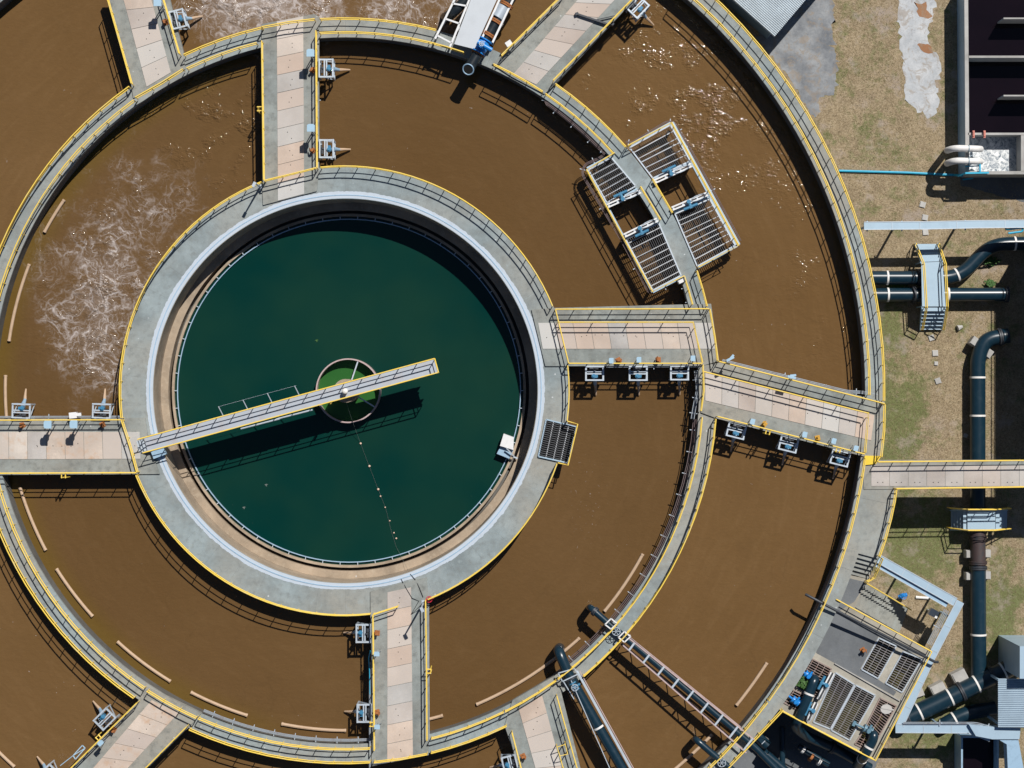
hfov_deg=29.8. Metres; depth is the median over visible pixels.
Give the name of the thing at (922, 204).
paving slab
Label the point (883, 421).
railing
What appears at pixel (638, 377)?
mixer
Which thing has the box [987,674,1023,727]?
canopy
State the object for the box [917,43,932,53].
bare earth
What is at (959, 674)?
pipe support
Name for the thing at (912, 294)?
pipe
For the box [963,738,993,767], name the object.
open tank water
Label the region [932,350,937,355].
paving slab
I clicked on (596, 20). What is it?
jib crane
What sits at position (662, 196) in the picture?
railing
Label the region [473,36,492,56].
valve
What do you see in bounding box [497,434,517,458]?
scum box
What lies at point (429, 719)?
conduit bundle
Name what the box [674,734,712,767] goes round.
baffle plank
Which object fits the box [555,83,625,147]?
railing
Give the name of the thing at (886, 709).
board
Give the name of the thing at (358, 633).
mixer
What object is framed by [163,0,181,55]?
railing
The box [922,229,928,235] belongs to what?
paving slab
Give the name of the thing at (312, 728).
baffle plank
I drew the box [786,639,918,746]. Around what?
floor grating
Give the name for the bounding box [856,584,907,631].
stair
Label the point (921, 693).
pipe support
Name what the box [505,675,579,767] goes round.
bridge
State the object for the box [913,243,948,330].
stepover stair
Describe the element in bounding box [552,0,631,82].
railing
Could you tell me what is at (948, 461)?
railing
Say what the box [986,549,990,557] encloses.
pipe support
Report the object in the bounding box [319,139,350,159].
mixer
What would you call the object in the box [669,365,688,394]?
mixer
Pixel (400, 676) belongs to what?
bridge
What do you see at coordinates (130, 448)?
railing
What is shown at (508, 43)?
junction box
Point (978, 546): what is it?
pipe
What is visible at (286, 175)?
railing
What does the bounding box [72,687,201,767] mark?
bridge
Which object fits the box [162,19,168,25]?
pedestal
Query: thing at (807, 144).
railing
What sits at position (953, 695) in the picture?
pipe
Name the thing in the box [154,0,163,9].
control cabinet
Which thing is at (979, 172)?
pipe bracket
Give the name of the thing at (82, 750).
tipped cabinet
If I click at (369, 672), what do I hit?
hose
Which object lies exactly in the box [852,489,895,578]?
landing
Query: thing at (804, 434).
control cabinet
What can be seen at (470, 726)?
railing
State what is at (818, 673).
grating
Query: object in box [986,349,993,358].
pipe support
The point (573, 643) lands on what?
baffle plank
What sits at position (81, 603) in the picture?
baffle plank
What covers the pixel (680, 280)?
junction box
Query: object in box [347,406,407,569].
float line
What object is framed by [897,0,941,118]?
pavement
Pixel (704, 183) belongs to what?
railing
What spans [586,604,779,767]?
pipe
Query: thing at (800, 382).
railing
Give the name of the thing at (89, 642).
railing
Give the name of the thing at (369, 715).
conduit bundle
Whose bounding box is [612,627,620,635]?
valve spindle
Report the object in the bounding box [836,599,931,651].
railing
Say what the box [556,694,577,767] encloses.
railing
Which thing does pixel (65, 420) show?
railing
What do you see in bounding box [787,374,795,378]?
flood lamp
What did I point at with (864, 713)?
grating
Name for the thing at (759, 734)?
railing
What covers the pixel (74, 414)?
junction box
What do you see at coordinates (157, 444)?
scraper bridge
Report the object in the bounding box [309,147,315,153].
pedestal
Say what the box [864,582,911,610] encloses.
railing
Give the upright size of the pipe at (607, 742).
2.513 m
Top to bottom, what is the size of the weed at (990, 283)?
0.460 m
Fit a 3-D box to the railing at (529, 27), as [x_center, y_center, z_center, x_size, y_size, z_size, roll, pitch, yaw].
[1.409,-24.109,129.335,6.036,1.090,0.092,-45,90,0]
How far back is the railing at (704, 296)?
128.93 m
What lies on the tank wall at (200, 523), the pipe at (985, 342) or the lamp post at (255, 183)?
the lamp post at (255, 183)
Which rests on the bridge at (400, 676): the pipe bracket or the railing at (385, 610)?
the railing at (385, 610)
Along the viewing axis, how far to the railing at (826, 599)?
128.94 m
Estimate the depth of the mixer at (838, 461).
129.57 m
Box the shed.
[722,0,804,38]
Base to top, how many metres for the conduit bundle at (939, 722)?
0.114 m
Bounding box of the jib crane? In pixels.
[575,12,614,26]
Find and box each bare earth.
[914,2,931,18]
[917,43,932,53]
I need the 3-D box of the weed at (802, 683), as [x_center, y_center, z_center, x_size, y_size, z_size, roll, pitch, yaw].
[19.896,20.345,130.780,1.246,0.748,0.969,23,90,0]
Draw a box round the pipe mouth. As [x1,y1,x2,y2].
[462,51,481,74]
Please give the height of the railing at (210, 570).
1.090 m
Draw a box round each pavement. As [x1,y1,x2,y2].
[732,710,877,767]
[756,0,839,116]
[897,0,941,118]
[960,177,1023,201]
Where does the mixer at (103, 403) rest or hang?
attached to the bridge at (63, 446)
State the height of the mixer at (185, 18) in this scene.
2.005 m
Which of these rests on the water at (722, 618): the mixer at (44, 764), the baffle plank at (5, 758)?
the baffle plank at (5, 758)
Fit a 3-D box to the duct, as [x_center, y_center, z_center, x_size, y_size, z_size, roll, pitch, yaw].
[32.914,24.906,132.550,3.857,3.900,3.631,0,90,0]
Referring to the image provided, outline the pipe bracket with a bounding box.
[957,164,988,176]
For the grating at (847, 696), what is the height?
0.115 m
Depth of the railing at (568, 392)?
128.92 m
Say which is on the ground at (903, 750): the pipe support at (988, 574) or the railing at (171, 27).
the pipe support at (988, 574)
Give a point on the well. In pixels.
(351, 399)
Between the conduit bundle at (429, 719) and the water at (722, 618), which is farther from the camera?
the water at (722, 618)
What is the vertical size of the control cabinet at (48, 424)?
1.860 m
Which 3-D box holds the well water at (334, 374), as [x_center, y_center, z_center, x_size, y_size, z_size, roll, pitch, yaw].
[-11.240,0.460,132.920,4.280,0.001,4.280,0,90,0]
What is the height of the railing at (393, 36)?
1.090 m
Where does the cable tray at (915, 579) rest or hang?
on the ground at (903, 750)
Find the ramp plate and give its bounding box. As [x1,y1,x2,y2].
[864,456,879,464]
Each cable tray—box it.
[859,220,1023,230]
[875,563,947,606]
[877,555,956,604]
[895,718,989,741]
[896,600,963,726]
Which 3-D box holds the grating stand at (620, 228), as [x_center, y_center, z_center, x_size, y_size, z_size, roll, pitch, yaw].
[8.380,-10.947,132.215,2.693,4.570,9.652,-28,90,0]
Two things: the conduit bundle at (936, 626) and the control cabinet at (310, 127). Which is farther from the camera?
the conduit bundle at (936, 626)
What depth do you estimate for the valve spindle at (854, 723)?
130.50 m
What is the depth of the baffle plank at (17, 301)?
131.29 m
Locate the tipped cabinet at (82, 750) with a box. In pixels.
[60,745,84,765]
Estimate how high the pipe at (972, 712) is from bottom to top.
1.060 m
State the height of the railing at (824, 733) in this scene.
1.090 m
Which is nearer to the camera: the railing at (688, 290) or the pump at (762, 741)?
the railing at (688, 290)
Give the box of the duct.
[968,723,1022,767]
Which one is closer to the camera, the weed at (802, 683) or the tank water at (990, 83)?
the weed at (802, 683)
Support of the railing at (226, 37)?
on the tank wall at (628, 164)
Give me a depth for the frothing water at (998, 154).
133.50 m
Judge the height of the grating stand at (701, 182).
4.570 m
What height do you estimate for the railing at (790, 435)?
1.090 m
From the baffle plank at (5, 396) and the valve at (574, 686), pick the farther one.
the baffle plank at (5, 396)
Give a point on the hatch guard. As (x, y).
(562, 755)
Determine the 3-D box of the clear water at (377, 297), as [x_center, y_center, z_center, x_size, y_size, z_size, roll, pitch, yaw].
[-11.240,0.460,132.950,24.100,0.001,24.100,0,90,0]
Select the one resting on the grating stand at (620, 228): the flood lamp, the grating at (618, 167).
the grating at (618, 167)
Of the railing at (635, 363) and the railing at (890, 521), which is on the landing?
the railing at (890, 521)
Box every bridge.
[0,418,159,474]
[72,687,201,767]
[109,0,184,97]
[136,358,438,458]
[262,14,319,204]
[370,577,428,765]
[492,0,633,93]
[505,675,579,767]
[532,304,718,365]
[701,362,884,455]
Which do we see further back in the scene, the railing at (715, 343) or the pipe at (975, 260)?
the pipe at (975, 260)
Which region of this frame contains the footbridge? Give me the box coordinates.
[863,459,1023,488]
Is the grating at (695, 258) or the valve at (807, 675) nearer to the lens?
the grating at (695, 258)
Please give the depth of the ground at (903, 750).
134.50 m
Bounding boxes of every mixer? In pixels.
[11,389,35,418]
[37,756,56,767]
[92,389,114,418]
[92,701,119,730]
[168,8,202,29]
[318,59,349,80]
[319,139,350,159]
[343,622,370,642]
[344,701,371,722]
[489,753,518,767]
[585,366,603,394]
[625,0,653,25]
[628,366,647,394]
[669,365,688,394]
[724,421,746,451]
[775,434,799,464]
[826,448,850,478]
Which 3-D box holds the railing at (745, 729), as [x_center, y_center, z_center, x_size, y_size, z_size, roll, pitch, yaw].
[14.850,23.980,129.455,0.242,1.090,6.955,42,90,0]
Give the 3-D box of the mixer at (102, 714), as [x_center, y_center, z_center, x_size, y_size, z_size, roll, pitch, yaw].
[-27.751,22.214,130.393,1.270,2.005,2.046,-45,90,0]
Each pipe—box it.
[440,0,469,22]
[472,0,515,57]
[553,643,627,767]
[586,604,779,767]
[691,736,733,767]
[791,674,872,767]
[805,593,938,662]
[839,170,962,176]
[852,730,877,767]
[870,236,1023,285]
[874,286,1009,302]
[906,661,1013,721]
[938,701,996,721]
[944,145,983,153]
[944,157,983,166]
[969,507,986,565]
[969,565,986,675]
[970,328,1010,507]
[1005,228,1023,233]
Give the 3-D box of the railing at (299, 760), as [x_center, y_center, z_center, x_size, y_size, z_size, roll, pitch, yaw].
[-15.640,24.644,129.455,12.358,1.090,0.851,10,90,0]
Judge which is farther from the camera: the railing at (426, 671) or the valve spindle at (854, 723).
the valve spindle at (854, 723)
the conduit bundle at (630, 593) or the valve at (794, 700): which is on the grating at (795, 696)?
the valve at (794, 700)
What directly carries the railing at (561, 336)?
on the bridge at (626, 342)
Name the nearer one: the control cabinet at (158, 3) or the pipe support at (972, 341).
the control cabinet at (158, 3)
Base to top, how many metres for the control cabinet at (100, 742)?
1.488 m
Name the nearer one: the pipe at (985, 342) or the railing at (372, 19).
the railing at (372, 19)
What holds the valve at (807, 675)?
on the grating at (818, 673)
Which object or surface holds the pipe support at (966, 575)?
on the ground at (903, 750)
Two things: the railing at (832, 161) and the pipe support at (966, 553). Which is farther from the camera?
the pipe support at (966, 553)
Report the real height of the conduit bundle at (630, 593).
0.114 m
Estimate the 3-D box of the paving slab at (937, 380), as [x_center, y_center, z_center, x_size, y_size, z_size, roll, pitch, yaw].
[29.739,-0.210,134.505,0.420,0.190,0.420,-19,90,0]
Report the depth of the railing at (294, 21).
128.83 m
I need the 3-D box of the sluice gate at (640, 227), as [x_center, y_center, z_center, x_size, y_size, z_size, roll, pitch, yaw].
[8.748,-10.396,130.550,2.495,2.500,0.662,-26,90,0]
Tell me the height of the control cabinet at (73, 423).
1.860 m
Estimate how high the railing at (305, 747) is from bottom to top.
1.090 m
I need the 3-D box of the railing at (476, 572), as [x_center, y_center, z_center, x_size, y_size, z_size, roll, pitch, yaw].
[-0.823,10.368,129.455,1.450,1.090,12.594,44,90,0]
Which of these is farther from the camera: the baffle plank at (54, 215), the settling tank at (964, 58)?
the settling tank at (964, 58)
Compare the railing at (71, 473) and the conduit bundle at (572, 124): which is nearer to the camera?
the railing at (71, 473)
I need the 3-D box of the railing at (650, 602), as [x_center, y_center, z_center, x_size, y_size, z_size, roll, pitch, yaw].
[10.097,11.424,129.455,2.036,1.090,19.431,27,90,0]
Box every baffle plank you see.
[0,751,15,767]
[4,375,7,415]
[7,264,30,340]
[18,487,46,550]
[43,199,65,232]
[55,568,93,616]
[116,640,170,682]
[190,691,247,716]
[281,722,345,731]
[430,714,442,719]
[476,637,580,705]
[603,553,643,611]
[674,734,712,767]
[735,662,767,705]
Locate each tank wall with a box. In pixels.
[0,0,882,767]
[0,20,715,761]
[121,167,569,613]
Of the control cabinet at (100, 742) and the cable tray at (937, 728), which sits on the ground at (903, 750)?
the cable tray at (937, 728)
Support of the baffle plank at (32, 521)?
on the water at (722, 618)
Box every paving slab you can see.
[919,201,925,207]
[921,214,927,220]
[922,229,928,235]
[928,334,934,341]
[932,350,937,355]
[934,377,941,384]
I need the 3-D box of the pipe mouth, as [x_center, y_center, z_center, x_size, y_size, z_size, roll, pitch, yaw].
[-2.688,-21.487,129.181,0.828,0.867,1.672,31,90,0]
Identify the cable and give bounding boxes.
[401,579,423,613]
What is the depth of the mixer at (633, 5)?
129.58 m
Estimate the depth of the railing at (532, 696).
128.82 m
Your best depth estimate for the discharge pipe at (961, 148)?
131.47 m
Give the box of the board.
[880,704,893,713]
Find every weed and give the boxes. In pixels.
[796,676,807,689]
[886,285,909,287]
[984,256,1000,267]
[984,279,995,286]
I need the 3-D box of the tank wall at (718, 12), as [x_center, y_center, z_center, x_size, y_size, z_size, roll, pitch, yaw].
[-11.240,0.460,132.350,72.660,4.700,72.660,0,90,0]
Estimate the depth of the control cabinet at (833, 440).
128.39 m
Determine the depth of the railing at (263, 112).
128.82 m
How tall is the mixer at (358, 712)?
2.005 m
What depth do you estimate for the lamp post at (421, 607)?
127.58 m
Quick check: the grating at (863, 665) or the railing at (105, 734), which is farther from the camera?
the grating at (863, 665)
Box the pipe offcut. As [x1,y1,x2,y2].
[915,596,928,599]
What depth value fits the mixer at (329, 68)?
129.58 m
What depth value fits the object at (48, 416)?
129.99 m
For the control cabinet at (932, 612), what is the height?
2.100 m
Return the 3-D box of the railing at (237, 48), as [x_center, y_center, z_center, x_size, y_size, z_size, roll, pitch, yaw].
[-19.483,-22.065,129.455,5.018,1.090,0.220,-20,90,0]
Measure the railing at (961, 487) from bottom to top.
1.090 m
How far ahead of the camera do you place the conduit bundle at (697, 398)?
130.10 m
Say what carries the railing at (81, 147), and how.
on the tank wall at (628, 164)
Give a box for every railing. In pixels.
[0,86,131,252]
[0,100,136,300]
[0,419,123,420]
[0,472,138,473]
[0,485,146,688]
[0,528,135,698]
[70,700,139,767]
[107,0,133,85]
[119,181,262,417]
[121,420,139,472]
[135,69,184,99]
[135,474,370,615]
[145,724,188,767]
[146,689,198,718]
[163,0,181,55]
[183,27,262,56]
[186,42,258,70]
[189,727,370,763]
[198,716,370,750]
[261,18,315,29]
[261,40,264,179]
[263,167,318,181]
[315,30,317,167]
[319,31,463,53]
[320,17,436,32]
[320,165,552,306]
[372,615,374,750]
[373,605,398,614]
[374,751,427,763]
[425,599,427,740]
[427,463,556,599]
[431,710,503,739]
[431,724,506,753]
[493,63,542,93]
[501,0,557,57]
[505,678,555,712]
[511,732,521,767]
[545,93,613,152]
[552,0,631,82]
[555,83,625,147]
[555,308,708,309]
[555,310,568,362]
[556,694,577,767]
[557,322,702,362]
[557,417,702,679]
[558,421,577,465]
[566,365,569,420]
[568,363,702,363]
[583,419,716,676]
[627,122,738,267]
[639,186,660,220]
[651,178,672,213]
[684,276,692,304]
[692,0,870,394]
[695,271,707,306]
[700,364,704,410]
[704,371,868,452]
[708,309,718,360]
[708,700,767,767]
[714,0,884,400]
[716,416,864,454]
[717,361,884,403]
[728,708,783,767]
[767,458,865,700]
[779,709,874,760]
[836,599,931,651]
[864,557,882,581]
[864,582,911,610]
[873,651,931,760]
[875,460,1023,462]
[877,489,896,556]
[879,404,885,456]
[894,486,1023,489]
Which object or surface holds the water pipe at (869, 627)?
attached to the railing at (826, 599)
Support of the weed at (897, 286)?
on the ground at (903, 750)
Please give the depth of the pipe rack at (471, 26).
128.88 m
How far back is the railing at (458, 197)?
128.93 m
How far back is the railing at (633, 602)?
128.93 m
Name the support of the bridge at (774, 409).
on the ground at (903, 750)
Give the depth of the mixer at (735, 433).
129.56 m
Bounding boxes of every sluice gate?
[607,189,641,207]
[624,217,658,237]
[654,163,692,182]
[671,192,708,210]
[805,701,817,722]
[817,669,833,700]
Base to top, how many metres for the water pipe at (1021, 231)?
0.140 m
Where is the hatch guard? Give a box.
[556,741,567,767]
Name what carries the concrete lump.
on the ground at (903, 750)
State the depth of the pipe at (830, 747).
131.46 m
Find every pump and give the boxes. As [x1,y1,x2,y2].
[755,732,770,748]
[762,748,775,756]
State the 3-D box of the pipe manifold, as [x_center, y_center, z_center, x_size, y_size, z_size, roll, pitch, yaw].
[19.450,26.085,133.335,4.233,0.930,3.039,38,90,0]
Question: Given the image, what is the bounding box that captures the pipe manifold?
[767,726,829,767]
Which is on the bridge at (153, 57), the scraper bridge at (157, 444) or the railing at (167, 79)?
the railing at (167, 79)
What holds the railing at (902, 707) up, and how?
on the platform
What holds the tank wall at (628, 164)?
on the ground at (903, 750)
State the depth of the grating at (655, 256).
129.90 m
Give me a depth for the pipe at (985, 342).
133.19 m
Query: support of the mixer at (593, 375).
attached to the bridge at (626, 342)
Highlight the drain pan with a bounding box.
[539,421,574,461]
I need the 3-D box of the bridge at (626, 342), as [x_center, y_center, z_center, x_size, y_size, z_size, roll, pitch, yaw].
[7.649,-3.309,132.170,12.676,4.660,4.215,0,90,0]
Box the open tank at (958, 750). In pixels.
[954,733,998,767]
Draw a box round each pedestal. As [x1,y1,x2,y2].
[19,422,25,428]
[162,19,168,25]
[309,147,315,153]
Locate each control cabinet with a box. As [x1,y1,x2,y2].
[44,421,54,427]
[70,420,81,427]
[97,737,106,745]
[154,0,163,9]
[307,49,314,59]
[307,124,315,133]
[800,431,807,437]
[830,438,836,443]
[927,607,939,618]
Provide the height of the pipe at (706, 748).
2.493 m
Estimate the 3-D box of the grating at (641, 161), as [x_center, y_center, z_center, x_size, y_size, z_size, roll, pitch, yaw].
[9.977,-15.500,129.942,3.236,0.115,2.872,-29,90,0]
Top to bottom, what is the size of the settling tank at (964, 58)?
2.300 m
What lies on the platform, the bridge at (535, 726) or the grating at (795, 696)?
the grating at (795, 696)
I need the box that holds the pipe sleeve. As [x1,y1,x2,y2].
[493,3,507,18]
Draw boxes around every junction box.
[69,412,81,418]
[505,40,511,47]
[676,277,684,283]
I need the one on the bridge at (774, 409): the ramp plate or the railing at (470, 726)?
the ramp plate
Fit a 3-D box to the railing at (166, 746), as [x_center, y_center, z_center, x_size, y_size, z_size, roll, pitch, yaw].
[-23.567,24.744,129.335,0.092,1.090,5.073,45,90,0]
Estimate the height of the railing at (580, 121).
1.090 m
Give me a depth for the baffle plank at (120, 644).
131.29 m
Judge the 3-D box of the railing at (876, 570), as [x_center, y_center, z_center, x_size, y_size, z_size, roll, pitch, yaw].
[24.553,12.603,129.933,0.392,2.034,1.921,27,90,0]
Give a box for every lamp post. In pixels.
[252,182,261,188]
[420,600,424,611]
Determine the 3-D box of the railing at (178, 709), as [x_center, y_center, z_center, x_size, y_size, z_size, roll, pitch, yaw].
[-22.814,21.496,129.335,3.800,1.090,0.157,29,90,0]
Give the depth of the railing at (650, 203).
128.94 m
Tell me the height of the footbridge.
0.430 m
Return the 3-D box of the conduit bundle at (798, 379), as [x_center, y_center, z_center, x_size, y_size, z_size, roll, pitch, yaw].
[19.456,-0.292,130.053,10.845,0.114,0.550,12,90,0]
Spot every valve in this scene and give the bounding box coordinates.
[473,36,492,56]
[569,681,580,691]
[789,695,800,706]
[802,670,812,680]
[862,724,873,733]
[898,593,907,598]
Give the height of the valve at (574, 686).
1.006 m
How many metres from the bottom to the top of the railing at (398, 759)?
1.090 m
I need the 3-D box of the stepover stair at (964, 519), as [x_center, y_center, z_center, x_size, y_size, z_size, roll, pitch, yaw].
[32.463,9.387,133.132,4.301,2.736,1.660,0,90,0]
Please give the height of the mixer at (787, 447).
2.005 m
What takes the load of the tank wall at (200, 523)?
on the ground at (903, 750)
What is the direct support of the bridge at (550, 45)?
on the ground at (903, 750)
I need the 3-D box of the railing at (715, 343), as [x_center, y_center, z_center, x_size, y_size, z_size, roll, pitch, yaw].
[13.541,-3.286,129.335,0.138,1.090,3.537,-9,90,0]
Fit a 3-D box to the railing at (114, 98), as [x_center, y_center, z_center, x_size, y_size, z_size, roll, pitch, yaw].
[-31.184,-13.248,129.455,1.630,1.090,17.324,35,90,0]
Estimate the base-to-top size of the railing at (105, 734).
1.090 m
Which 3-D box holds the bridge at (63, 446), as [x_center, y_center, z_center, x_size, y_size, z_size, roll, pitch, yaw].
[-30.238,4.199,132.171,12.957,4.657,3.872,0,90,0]
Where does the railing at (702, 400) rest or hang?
on the bridge at (774, 409)
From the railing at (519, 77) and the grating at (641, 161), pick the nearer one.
the railing at (519, 77)
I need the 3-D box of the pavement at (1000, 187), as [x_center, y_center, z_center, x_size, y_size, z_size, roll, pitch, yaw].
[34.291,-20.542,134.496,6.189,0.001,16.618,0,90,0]
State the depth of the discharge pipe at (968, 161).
131.46 m
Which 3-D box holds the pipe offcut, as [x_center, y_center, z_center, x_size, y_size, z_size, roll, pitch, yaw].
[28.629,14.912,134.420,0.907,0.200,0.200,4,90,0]
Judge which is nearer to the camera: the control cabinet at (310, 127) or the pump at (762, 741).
the control cabinet at (310, 127)
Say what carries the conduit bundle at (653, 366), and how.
attached to the bridge at (626, 342)
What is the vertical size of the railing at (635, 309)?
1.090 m
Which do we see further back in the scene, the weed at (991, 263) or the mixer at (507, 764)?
the weed at (991, 263)
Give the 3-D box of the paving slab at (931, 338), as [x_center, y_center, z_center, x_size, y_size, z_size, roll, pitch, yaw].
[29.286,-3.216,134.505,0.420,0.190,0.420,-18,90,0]
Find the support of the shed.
on the ground at (903, 750)
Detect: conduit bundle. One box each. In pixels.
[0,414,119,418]
[203,709,368,742]
[369,662,370,767]
[429,695,429,744]
[542,99,604,152]
[568,419,696,662]
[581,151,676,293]
[606,366,700,368]
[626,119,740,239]
[689,370,698,418]
[722,359,877,394]
[903,720,988,725]
[927,609,948,644]
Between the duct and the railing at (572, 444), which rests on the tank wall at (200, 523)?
the railing at (572, 444)
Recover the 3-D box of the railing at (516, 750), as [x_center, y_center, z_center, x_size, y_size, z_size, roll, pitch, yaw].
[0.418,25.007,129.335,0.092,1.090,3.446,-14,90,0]
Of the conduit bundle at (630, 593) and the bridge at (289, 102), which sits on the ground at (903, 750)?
the bridge at (289, 102)
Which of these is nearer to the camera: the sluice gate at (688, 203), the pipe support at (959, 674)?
the sluice gate at (688, 203)
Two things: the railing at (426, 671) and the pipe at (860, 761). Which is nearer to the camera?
the railing at (426, 671)
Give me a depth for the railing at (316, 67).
128.81 m
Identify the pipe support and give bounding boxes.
[917,688,924,697]
[928,680,945,694]
[949,667,968,683]
[963,549,970,557]
[963,571,970,579]
[967,336,977,346]
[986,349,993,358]
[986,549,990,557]
[986,570,990,578]
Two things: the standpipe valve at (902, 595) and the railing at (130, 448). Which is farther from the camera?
the standpipe valve at (902, 595)
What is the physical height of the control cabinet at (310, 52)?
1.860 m
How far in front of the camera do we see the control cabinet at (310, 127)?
128.02 m
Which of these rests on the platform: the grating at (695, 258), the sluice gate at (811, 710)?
the sluice gate at (811, 710)
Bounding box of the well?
[316,358,380,422]
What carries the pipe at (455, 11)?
attached to the pipe rack at (471, 26)
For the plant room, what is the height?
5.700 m
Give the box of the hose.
[368,650,370,693]
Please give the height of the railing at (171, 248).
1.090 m
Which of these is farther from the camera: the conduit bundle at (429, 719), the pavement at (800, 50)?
the pavement at (800, 50)
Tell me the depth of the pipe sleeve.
128.83 m
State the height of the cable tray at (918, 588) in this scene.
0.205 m
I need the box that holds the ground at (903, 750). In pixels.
[716,0,1023,767]
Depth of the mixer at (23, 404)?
129.58 m
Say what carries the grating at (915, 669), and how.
on the platform
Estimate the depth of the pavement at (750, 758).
134.50 m
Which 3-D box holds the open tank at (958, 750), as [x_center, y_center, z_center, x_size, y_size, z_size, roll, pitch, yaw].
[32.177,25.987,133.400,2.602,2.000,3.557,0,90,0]
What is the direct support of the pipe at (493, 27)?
on the pipe rack at (471, 26)
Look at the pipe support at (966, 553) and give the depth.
133.69 m
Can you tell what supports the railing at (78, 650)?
on the tank wall at (628, 164)
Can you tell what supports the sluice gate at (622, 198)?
attached to the grating stand at (620, 228)
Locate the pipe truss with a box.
[604,618,754,752]
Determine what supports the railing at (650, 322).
on the bridge at (626, 342)
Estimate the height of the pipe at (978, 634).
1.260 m
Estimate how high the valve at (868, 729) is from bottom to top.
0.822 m
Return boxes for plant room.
[998,635,1023,678]
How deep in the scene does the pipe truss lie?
129.32 m
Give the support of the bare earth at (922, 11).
on the pavement at (922, 70)
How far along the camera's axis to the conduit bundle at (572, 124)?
130.11 m
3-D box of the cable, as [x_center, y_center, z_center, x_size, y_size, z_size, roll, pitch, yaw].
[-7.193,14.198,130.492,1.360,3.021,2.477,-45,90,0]
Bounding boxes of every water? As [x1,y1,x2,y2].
[0,0,861,767]
[175,216,522,564]
[318,360,378,421]
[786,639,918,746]
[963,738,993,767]
[968,0,1023,132]
[969,137,1015,170]
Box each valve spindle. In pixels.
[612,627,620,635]
[852,721,863,728]
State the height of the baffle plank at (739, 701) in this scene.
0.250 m
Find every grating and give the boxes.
[538,419,575,463]
[588,158,635,202]
[626,222,680,290]
[629,125,690,178]
[674,198,735,266]
[784,689,802,709]
[795,658,831,697]
[813,672,854,728]
[831,685,875,739]
[854,732,867,747]
[861,637,896,678]
[866,697,896,738]
[885,651,921,692]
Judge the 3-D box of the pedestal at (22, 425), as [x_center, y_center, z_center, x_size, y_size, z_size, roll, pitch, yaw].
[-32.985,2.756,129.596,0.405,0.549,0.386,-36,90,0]
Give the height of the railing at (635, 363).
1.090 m
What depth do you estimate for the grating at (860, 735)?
130.87 m
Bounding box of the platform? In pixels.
[780,575,928,758]
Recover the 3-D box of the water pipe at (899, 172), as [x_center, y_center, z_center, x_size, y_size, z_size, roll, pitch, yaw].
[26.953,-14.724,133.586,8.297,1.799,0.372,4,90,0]
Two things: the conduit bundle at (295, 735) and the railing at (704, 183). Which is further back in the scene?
the conduit bundle at (295, 735)
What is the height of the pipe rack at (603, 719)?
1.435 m
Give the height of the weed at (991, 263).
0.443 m
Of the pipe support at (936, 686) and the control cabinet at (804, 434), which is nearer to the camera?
the control cabinet at (804, 434)
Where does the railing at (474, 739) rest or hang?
on the tank wall at (628, 164)
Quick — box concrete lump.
[956,325,962,330]
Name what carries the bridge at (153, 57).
on the ground at (903, 750)
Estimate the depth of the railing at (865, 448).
128.80 m
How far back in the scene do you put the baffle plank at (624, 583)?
131.29 m
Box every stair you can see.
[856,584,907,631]
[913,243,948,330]
[947,507,1011,530]
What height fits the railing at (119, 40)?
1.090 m
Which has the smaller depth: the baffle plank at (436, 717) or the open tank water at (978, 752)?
the baffle plank at (436, 717)
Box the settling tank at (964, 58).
[957,0,1023,177]
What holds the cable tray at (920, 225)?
on the ground at (903, 750)
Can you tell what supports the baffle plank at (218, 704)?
on the water at (722, 618)
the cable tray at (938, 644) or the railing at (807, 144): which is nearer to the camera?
the railing at (807, 144)
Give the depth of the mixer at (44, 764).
130.58 m
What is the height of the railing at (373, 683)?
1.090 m
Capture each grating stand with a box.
[586,155,682,292]
[631,122,739,267]
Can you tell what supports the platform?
on the ground at (903, 750)
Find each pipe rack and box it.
[434,0,513,48]
[558,668,633,767]
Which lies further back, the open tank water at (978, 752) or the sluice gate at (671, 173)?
the open tank water at (978, 752)

